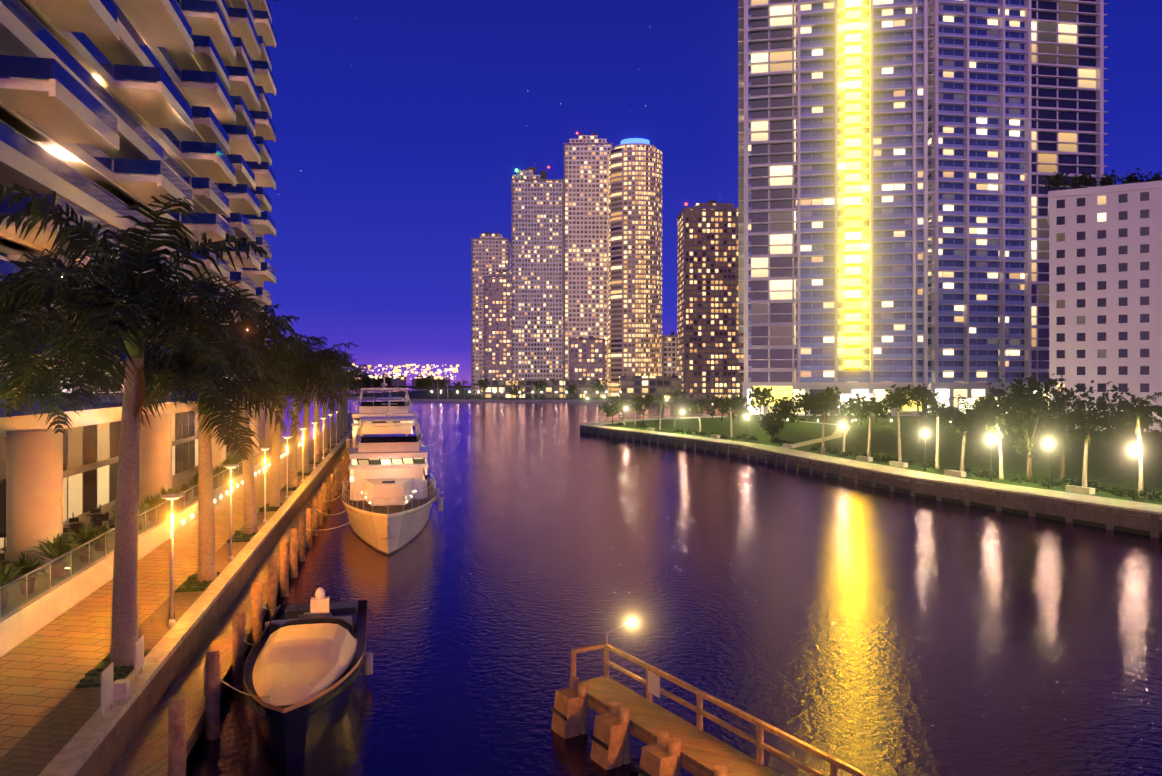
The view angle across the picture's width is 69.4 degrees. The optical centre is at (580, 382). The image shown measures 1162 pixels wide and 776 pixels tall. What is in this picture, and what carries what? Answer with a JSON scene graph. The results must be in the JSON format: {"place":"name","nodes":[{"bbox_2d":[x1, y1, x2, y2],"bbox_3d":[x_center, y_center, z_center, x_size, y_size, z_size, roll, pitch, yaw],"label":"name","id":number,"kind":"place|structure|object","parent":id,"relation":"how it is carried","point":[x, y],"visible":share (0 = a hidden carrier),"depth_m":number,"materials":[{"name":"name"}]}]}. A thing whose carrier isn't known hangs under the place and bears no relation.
{"place":"outdoors","nodes":[
{"label":"outdoors","id":0,"kind":"place"},
{"bbox_2d":[0,412,352,775],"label":"walkway edge","id":1,"kind":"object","parent":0,"point":[36,749],"depth_m":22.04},
{"bbox_2d":[0,439,300,656],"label":"planter wall","id":2,"kind":"structure","parent":1,"relation":"on","point":[22,623],"depth_m":34.87,"materials":[{"name":"beige concrete"}]},
{"bbox_2d":[0,478,5,559],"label":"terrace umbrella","id":3,"kind":"object","parent":2,"relation":"on","point":[3,508],"visible":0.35,"depth_m":34.65,"materials":[{"name":"fabric"}]},
{"bbox_2d":[0,248,124,586],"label":"palm tree","id":4,"kind":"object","parent":2,"relation":"on","point":[13,355],"depth_m":26.63,"materials":[{"name":"green"}]},
{"bbox_2d":[0,405,238,547],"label":"windows","id":5,"kind":"structure","parent":2,"relation":"on","point":[90,461],"depth_m":50.91,"materials":[{"name":"grey glass"}]},
{"bbox_2d":[0,449,258,588],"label":"terrace plants","id":6,"kind":"object","parent":2,"relation":"on","point":[73,533],"visible":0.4,"depth_m":35.45,"materials":[{"name":"green plant"}]},
{"bbox_2d":[0,0,275,444],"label":"tower","id":7,"kind":"structure","parent":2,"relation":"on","point":[110,110],"depth_m":50.94,"materials":[{"name":"grey"}]},
{"bbox_2d":[6,402,275,575],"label":"columns","id":8,"kind":"structure","parent":2,"relation":"on","point":[34,484],"depth_m":33.13,"materials":[{"name":"paint"}]},
{"bbox_2d":[0,431,299,619],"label":"railing","id":9,"kind":"object","parent":2,"relation":"on","point":[18,593],"visible":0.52,"depth_m":33.47,"materials":[{"name":"clear glass"}]},
{"bbox_2d":[0,182,308,667],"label":"royal palm","id":10,"kind":"object","parent":1,"relation":"on","point":[169,306],"visible":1,"depth_m":24.20,"materials":[{"name":"green plant"}]},
{"bbox_2d":[88,304,308,581],"bbox_3d":[-16.722,2.501,36.697,8.232,12.158,9.176,0,0,32],"label":"royal palm","id":11,"kind":"object","parent":1,"relation":"on","point":[175,376],"visible":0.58,"depth_m":35.95,"materials":[{"name":"green plant"}]},
{"bbox_2d":[76,432,347,687],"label":"ground plants","id":12,"kind":"object","parent":1,"relation":"on","point":[92,677],"visible":0.54,"depth_m":34.44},
{"bbox_2d":[145,313,325,534],"bbox_3d":[-19.244,2.367,47.373,8.411,12.427,9.155,0,0,34],"label":"royal palm","id":13,"kind":"object","parent":1,"relation":"on","point":[250,525],"visible":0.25,"depth_m":47.08,"materials":[{"name":"green plant"}]},
{"bbox_2d":[161,411,338,626],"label":"lamp posts","id":14,"kind":"object","parent":1,"relation":"on","point":[172,622],"visible":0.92,"depth_m":40.25,"materials":[{"name":"white metal"}]},
{"bbox_2d":[223,341,354,506],"bbox_3d":[-20.745,2.857,57.521,8.780,11.446,8.704,0,0,28],"label":"royal palm","id":15,"kind":"object","parent":1,"relation":"on","point":[296,384],"visible":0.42,"depth_m":57.46,"materials":[{"name":"green plant"}]},
{"bbox_2d":[250,326,351,487],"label":"royal palm","id":16,"kind":"object","parent":1,"relation":"on","point":[292,472],"visible":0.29,"depth_m":67.81,"materials":[{"name":"green plant"}]},
{"bbox_2d":[268,342,357,472],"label":"royal palm","id":17,"kind":"object","parent":1,"relation":"on","point":[306,422],"visible":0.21,"depth_m":78.37,"materials":[{"name":"green plant"}]},
{"bbox_2d":[283,340,350,462],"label":"royal palm","id":18,"kind":"object","parent":1,"relation":"on","point":[317,436],"visible":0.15,"depth_m":88.97,"materials":[{"name":"green plant"}]},
{"bbox_2d":[310,354,365,445],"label":"royal palm","id":19,"kind":"object","parent":1,"relation":"on","point":[332,431],"visible":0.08,"depth_m":110.92,"materials":[{"name":"green plant"}]},
{"bbox_2d":[320,360,365,453],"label":"royal palm","id":20,"kind":"object","parent":1,"relation":"on","point":[324,413],"visible":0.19,"depth_m":99.59,"materials":[{"name":"green plant"}]},
{"bbox_2d":[329,365,370,440],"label":"royal palm","id":21,"kind":"object","parent":1,"relation":"on","point":[339,414],"visible":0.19,"depth_m":121.23,"materials":[{"name":"green plant"}]},
{"bbox_2d":[340,364,374,435],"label":"royal palm","id":22,"kind":"object","parent":1,"relation":"on","point":[343,413],"visible":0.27,"depth_m":131.74,"materials":[{"name":"green plant"}]},
{"bbox_2d":[344,367,373,431],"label":"royal palm","id":23,"kind":"object","parent":1,"relation":"on","point":[346,417],"visible":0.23,"depth_m":143.42,"materials":[{"name":"green plant"}]},
{"bbox_2d":[471,232,510,393],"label":"skyscraper","id":24,"kind":"structure","parent":0,"point":[490,252],"depth_m":637.98,"materials":[{"name":"grey"}]},
{"bbox_2d":[484,262,510,379],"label":"skyscraper","id":25,"kind":"structure","parent":0,"point":[497,325],"depth_m":583.33,"materials":[{"name":"grey"}]},
{"bbox_2d":[569,322,604,379],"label":"building","id":26,"kind":"structure","parent":0,"point":[586,359],"depth_m":519.50,"materials":[{"name":"grey"}]},
{"bbox_2d":[564,133,612,379],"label":"skyscraper","id":27,"kind":"structure","parent":0,"point":[585,229],"depth_m":544.52,"materials":[{"name":"beige"}]},
{"bbox_2d":[659,330,676,375],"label":"building","id":28,"kind":"structure","parent":0,"point":[668,355],"depth_m":500.51,"materials":[{"name":"grey"}]},
{"bbox_2d":[186,383,1161,775],"bbox_3d":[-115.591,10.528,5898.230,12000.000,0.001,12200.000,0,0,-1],"label":"water surface","id":29,"kind":"object","parent":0,"point":[872,631],"depth_m":37.89,"materials":[{"name":"blue liquid"}]},
{"bbox_2d":[38,428,352,775],"bbox_3d":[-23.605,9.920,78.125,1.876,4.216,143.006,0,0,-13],"label":"seawall","id":30,"kind":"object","parent":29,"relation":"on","point":[186,711],"visible":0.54,"depth_m":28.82,"materials":[{"name":"beige concrete"}]},
{"bbox_2d":[101,635,143,718],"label":"dock signs","id":31,"kind":"object","parent":30,"relation":"on","point":[111,691],"visible":1,"depth_m":22.34,"materials":[{"name":"silver metal"}]},
{"bbox_2d":[216,481,365,697],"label":"mooring lines","id":32,"kind":"object","parent":30,"relation":"on","point":[280,605],"visible":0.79,"depth_m":29.12,"materials":[{"name":"beige fabric"}]},
{"bbox_2d":[243,587,372,763],"bbox_3d":[-9.379,9.703,29.334,4.059,3.050,14.340,0,0,-15],"label":"small boat","id":33,"kind":"object","parent":29,"relation":"on","point":[303,664],"visible":1,"depth_m":26.23,"materials":[{"name":"blue"}]},
{"bbox_2d":[345,371,424,460],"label":"motor yacht","id":34,"kind":"object","parent":29,"relation":"on","point":[372,408],"visible":0.44,"depth_m":100.12,"materials":[{"name":"white plastic"}]},
{"bbox_2d":[376,382,403,400],"bbox_3d":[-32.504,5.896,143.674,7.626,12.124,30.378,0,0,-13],"label":"mast","id":35,"kind":"object","parent":29,"relation":"on","point":[390,396],"visible":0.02,"depth_m":148.25,"materials":[{"name":"white metal"}]},
{"bbox_2d":[341,383,442,554],"bbox_3d":[-14.438,5.980,63.951,7.488,11.903,29.826,0,0,-13],"label":"motor yacht","id":36,"kind":"object","parent":29,"relation":"on","point":[391,490],"visible":0.98,"depth_m":61.00,"materials":[{"name":"white plastic"}]},
{"bbox_2d":[352,364,470,386],"bbox_3d":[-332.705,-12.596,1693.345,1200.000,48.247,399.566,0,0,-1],"label":"distant city lights","id":37,"kind":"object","parent":29,"relation":"on","point":[418,381],"depth_m":1736.56,"materials":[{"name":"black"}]},
{"bbox_2d":[348,389,740,401],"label":"far shoreline","id":38,"kind":"structure","parent":29,"relation":"on","point":[424,396],"depth_m":473.63,"materials":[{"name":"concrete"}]},
{"bbox_2d":[452,381,468,398],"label":"tree","id":39,"kind":"object","parent":38,"relation":"on","point":[458,387],"visible":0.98,"depth_m":462.58,"materials":[{"name":"green plant"}]},
{"bbox_2d":[474,379,492,398],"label":"tree","id":40,"kind":"object","parent":38,"relation":"on","point":[483,386],"visible":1,"depth_m":457.85,"materials":[{"name":"green plant"}]},
{"bbox_2d":[507,381,524,398],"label":"tree","id":41,"kind":"object","parent":38,"relation":"on","point":[514,391],"visible":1,"depth_m":457.09,"materials":[{"name":"green plant"}]},
{"bbox_2d":[431,391,620,398],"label":"shoreline lights","id":42,"kind":"object","parent":38,"relation":"on","point":[519,392],"visible":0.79,"depth_m":455.48},
{"bbox_2d":[511,162,563,379],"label":"skyscraper","id":43,"kind":"structure","parent":38,"relation":"on","point":[537,277],"depth_m":568.88,"materials":[{"name":"grey"}]},
{"bbox_2d":[534,380,547,398],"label":"tree","id":44,"kind":"object","parent":38,"relation":"on","point":[540,386],"visible":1,"depth_m":454.66,"materials":[{"name":"green plant"}]},
{"bbox_2d":[562,382,578,398],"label":"tree","id":45,"kind":"object","parent":38,"relation":"on","point":[572,388],"visible":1,"depth_m":459.31,"materials":[{"name":"green plant"}]},
{"bbox_2d":[481,376,680,398],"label":"low buildings","id":46,"kind":"structure","parent":38,"relation":"on","point":[660,386],"depth_m":498.45,"materials":[{"name":"beige concrete"}]},
{"bbox_2d":[593,379,606,398],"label":"tree","id":47,"kind":"object","parent":38,"relation":"on","point":[599,385],"visible":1,"depth_m":457.87,"materials":[{"name":"green plant"}]},
{"bbox_2d":[607,138,661,396],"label":"skyscraper","id":48,"kind":"structure","parent":38,"relation":"on","point":[634,249],"depth_m":513.74,"materials":[{"name":"beige concrete"}]},
{"bbox_2d":[676,200,743,399],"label":"skyscraper","id":49,"kind":"structure","parent":38,"relation":"on","point":[709,365],"depth_m":440.83,"materials":[{"name":"beige"}]},
{"bbox_2d":[551,616,871,775],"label":"fender pier","id":50,"kind":"structure","parent":29,"relation":"on","point":[674,743],"depth_m":22.88,"materials":[{"name":"brown wood"}]},
{"bbox_2d":[264,0,1161,382],"label":"sky","id":51,"kind":"structure","parent":0,"point":[403,128],"materials":[{"name":"blue"}]},
{"bbox_2d":[580,415,1161,531],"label":"park land","id":52,"kind":"structure","parent":0,"point":[1103,464],"depth_m":105.86,"materials":[{"name":"green plant"}]},
{"bbox_2d":[598,396,622,424],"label":"park tree","id":53,"kind":"object","parent":52,"relation":"on","point":[608,410],"visible":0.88,"depth_m":174.16,"materials":[{"name":"green plant"}]},
{"bbox_2d":[614,395,630,425],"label":"park palm","id":54,"kind":"object","parent":52,"relation":"on","point":[623,400],"visible":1,"depth_m":172.49,"materials":[{"name":"green plant"}]},
{"bbox_2d":[626,394,643,424],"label":"park palm","id":55,"kind":"object","parent":52,"relation":"on","point":[634,399],"visible":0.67,"depth_m":176.51,"materials":[{"name":"green plant"}]},
{"bbox_2d":[628,393,657,423],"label":"park tree","id":56,"kind":"object","parent":52,"relation":"on","point":[647,399],"visible":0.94,"depth_m":176.13,"materials":[{"name":"green plant"}]},
{"bbox_2d":[653,396,672,429],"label":"park palm","id":57,"kind":"object","parent":52,"relation":"on","point":[659,398],"visible":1,"depth_m":158.47,"materials":[{"name":"green plant"}]},
{"bbox_2d":[663,387,687,426],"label":"park palm","id":58,"kind":"object","parent":52,"relation":"on","point":[674,394],"visible":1,"depth_m":169.13,"materials":[{"name":"green plant"}]},
{"bbox_2d":[687,401,709,433],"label":"park palm","id":59,"kind":"object","parent":52,"relation":"on","point":[699,407],"visible":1,"depth_m":146.78,"materials":[{"name":"green plant"}]},
{"bbox_2d":[707,395,738,420],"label":"hedge tree","id":60,"kind":"object","parent":52,"relation":"on","point":[716,401],"visible":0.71,"depth_m":195.62,"materials":[{"name":"green plant"}]},
{"bbox_2d":[718,396,744,437],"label":"park palm","id":61,"kind":"object","parent":52,"relation":"on","point":[730,405],"visible":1,"depth_m":135.55,"materials":[{"name":"green plant"}]},
{"bbox_2d":[727,393,750,419],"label":"hedge tree","id":62,"kind":"object","parent":52,"relation":"on","point":[739,411],"visible":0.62,"depth_m":198.49,"materials":[{"name":"green plant"}]},
{"bbox_2d":[641,414,849,447],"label":"park paths","id":63,"kind":"structure","parent":52,"relation":"on","point":[837,433],"depth_m":141.58,"materials":[{"name":"beige concrete"}]},
{"bbox_2d":[747,387,774,417],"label":"hedge tree","id":64,"kind":"object","parent":52,"relation":"on","point":[763,395],"visible":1,"depth_m":192.39,"materials":[{"name":"green plant"}]},
{"bbox_2d":[756,413,783,439],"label":"park tree","id":65,"kind":"object","parent":52,"relation":"on","point":[769,422],"visible":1,"depth_m":125.32,"materials":[{"name":"green plant"}]},
{"bbox_2d":[768,396,797,428],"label":"park tree","id":66,"kind":"object","parent":52,"relation":"on","point":[782,405],"visible":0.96,"depth_m":159.48,"materials":[{"name":"green plant"}]},
{"bbox_2d":[769,396,804,422],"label":"hedge tree","id":67,"kind":"object","parent":52,"relation":"on","point":[793,415],"visible":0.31,"depth_m":188.47,"materials":[{"name":"green plant"}]},
{"bbox_2d":[789,389,817,420],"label":"hedge tree","id":68,"kind":"object","parent":52,"relation":"on","point":[804,401],"visible":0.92,"depth_m":191.26,"materials":[{"name":"green plant"}]},
{"bbox_2d":[807,398,838,446],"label":"park palm","id":69,"kind":"object","parent":52,"relation":"on","point":[825,406],"visible":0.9,"depth_m":109.08,"materials":[{"name":"green plant"}]},
{"bbox_2d":[815,386,841,421],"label":"hedge tree","id":70,"kind":"object","parent":52,"relation":"on","point":[828,394],"visible":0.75,"depth_m":188.74,"materials":[{"name":"green plant"}]},
{"bbox_2d":[738,0,933,415],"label":"high-rise building","id":71,"kind":"structure","parent":52,"relation":"on","point":[834,149],"depth_m":225.23,"materials":[{"name":"grey glass"}]},
{"bbox_2d":[829,402,865,451],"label":"park palm","id":72,"kind":"object","parent":52,"relation":"on","point":[846,410],"visible":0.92,"depth_m":103.67,"materials":[{"name":"green plant"}]},
{"bbox_2d":[840,393,873,422],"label":"hedge tree","id":73,"kind":"object","parent":52,"relation":"on","point":[858,399],"visible":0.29,"depth_m":182.58,"materials":[{"name":"green plant"}]},
{"bbox_2d":[587,400,1135,499],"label":"lamp posts","id":74,"kind":"object","parent":52,"relation":"on","point":[1048,486],"visible":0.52,"depth_m":75.97,"materials":[{"name":"grey metal"}]},
{"bbox_2d":[587,398,1135,451],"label":"street lamps","id":75,"kind":"object","parent":74,"relation":"on","point":[1047,443],"visible":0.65,"depth_m":75.90,"materials":[{"name":"white glass"}]},
{"bbox_2d":[851,394,889,456],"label":"park palm","id":76,"kind":"object","parent":52,"relation":"on","point":[866,409],"visible":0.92,"depth_m":99.42,"materials":[{"name":"green plant"}]},
{"bbox_2d":[580,415,1161,537],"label":"seawall","id":77,"kind":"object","parent":52,"relation":"on","point":[1130,506],"visible":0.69,"depth_m":79.35,"materials":[{"name":"concrete"}]},
{"bbox_2d":[647,427,1094,494],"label":"benches","id":78,"kind":"object","parent":52,"relation":"on","point":[1079,489],"visible":0.98,"depth_m":81.39,"materials":[{"name":"concrete"}]},
{"bbox_2d":[585,426,1158,537],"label":"seawall pilings","id":79,"kind":"object","parent":52,"relation":"on","point":[1154,525],"visible":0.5,"depth_m":74.90,"materials":[{"name":"concrete"}]},
{"bbox_2d":[867,397,891,421],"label":"hedge tree","id":80,"kind":"object","parent":52,"relation":"on","point":[884,410],"visible":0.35,"depth_m":187.02,"materials":[{"name":"green plant"}]},
{"bbox_2d":[752,385,1007,413],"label":"podium shopfronts","id":81,"kind":"object","parent":52,"relation":"on","point":[781,391],"visible":0.4,"depth_m":211.85,"materials":[{"name":"yellow glass"}]},
{"bbox_2d":[616,422,1161,501],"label":"park shrubs","id":82,"kind":"object","parent":52,"relation":"on","point":[1116,491],"visible":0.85,"depth_m":76.16,"materials":[{"name":"green plant"}]},
{"bbox_2d":[870,392,922,461],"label":"park palm","id":83,"kind":"object","parent":52,"relation":"on","point":[898,403],"visible":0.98,"depth_m":92.54,"materials":[{"name":"green plant"}]},
{"bbox_2d":[884,384,912,415],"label":"hedge tree","id":84,"kind":"object","parent":52,"relation":"on","point":[890,392],"visible":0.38,"depth_m":181.51,"materials":[{"name":"green plant"}]},
{"bbox_2d":[897,384,939,442],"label":"park palm","id":85,"kind":"object","parent":52,"relation":"on","point":[922,393],"visible":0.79,"depth_m":123.48,"materials":[{"name":"green plant"}]},
{"bbox_2d":[913,384,939,423],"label":"hedge tree","id":86,"kind":"object","parent":52,"relation":"on","point":[923,398],"visible":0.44,"depth_m":180.92,"materials":[{"name":"green plant"}]},
{"bbox_2d":[917,395,961,468],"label":"park palm","id":87,"kind":"object","parent":52,"relation":"on","point":[937,408],"visible":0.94,"depth_m":87.13,"materials":[{"name":"green plant"}]},
{"bbox_2d":[932,403,956,424],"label":"hedge tree","id":88,"kind":"object","parent":52,"relation":"on","point":[943,406],"visible":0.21,"depth_m":179.64,"materials":[{"name":"green plant"}]},
{"bbox_2d":[943,395,987,470],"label":"park palm","id":89,"kind":"object","parent":52,"relation":"on","point":[966,426],"visible":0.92,"depth_m":81.48,"materials":[{"name":"green plant"}]},
{"bbox_2d":[950,409,996,453],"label":"park tree","id":90,"kind":"object","parent":52,"relation":"on","point":[980,422],"visible":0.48,"depth_m":103.84,"materials":[{"name":"green plant"}]},
{"bbox_2d":[967,391,1000,413],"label":"hedge tree","id":91,"kind":"object","parent":52,"relation":"on","point":[987,398],"visible":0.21,"depth_m":175.45,"materials":[{"name":"green plant"}]},
{"bbox_2d":[964,398,1019,478],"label":"park palm","id":92,"kind":"object","parent":52,"relation":"on","point":[985,407],"visible":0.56,"depth_m":77.75,"materials":[{"name":"green plant"}]},
{"bbox_2d":[996,385,1027,418],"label":"hedge tree","id":93,"kind":"object","parent":52,"relation":"on","point":[1003,395],"visible":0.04,"depth_m":171.44,"materials":[{"name":"green plant"}]},
{"bbox_2d":[928,0,1107,414],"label":"high-rise building","id":94,"kind":"structure","parent":52,"relation":"on","point":[1016,93],"depth_m":236.17,"materials":[{"name":"blue glass"}]},
{"bbox_2d":[987,373,1080,481],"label":"park tree","id":95,"kind":"object","parent":52,"relation":"on","point":[1020,430],"visible":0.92,"depth_m":75.03,"materials":[{"name":"green plant"}]},
{"bbox_2d":[1006,373,1134,480],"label":"park tree","id":96,"kind":"object","parent":52,"relation":"on","point":[1062,447],"visible":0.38,"depth_m":74.97,"materials":[{"name":"green plant"}]},
{"bbox_2d":[1049,404,1122,486],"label":"park palm","id":97,"kind":"object","parent":52,"relation":"on","point":[1083,423],"visible":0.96,"depth_m":69.10,"materials":[{"name":"green plant"}]},
{"bbox_2d":[1047,181,1161,431],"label":"white hotel block","id":98,"kind":"structure","parent":52,"relation":"on","point":[1105,284],"depth_m":154.72,"materials":[{"name":"white"}]},
{"bbox_2d":[1042,172,1069,190],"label":"roof tree","id":99,"kind":"object","parent":98,"relation":"on","point":[1056,181],"visible":1,"depth_m":162.82,"materials":[{"name":"green plant"}]},
{"bbox_2d":[1067,171,1094,188],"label":"roof tree","id":100,"kind":"object","parent":98,"relation":"on","point":[1085,180],"visible":0.92,"depth_m":162.60,"materials":[{"name":"green plant"}]},
{"bbox_2d":[1093,170,1122,185],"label":"roof tree","id":101,"kind":"object","parent":98,"relation":"on","point":[1106,181],"visible":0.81,"depth_m":162.61,"materials":[{"name":"green plant"}]},
{"bbox_2d":[1121,168,1147,183],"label":"roof tree","id":102,"kind":"object","parent":98,"relation":"on","point":[1129,179],"visible":0.52,"depth_m":162.93,"materials":[{"name":"green plant"}]},
{"bbox_2d":[1143,171,1161,181],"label":"roof tree","id":103,"kind":"object","parent":98,"relation":"on","point":[1156,177],"visible":0.4,"depth_m":163.49,"materials":[{"name":"green plant"}]},
{"bbox_2d":[1073,390,1161,469],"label":"park tree","id":104,"kind":"object","parent":52,"relation":"on","point":[1121,436],"visible":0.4,"depth_m":85.53,"materials":[{"name":"green plant"}]},
{"bbox_2d":[1098,392,1161,498],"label":"park palm","id":105,"kind":"object","parent":52,"relation":"on","point":[1138,413],"visible":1,"depth_m":64.98,"materials":[{"name":"green plant"}]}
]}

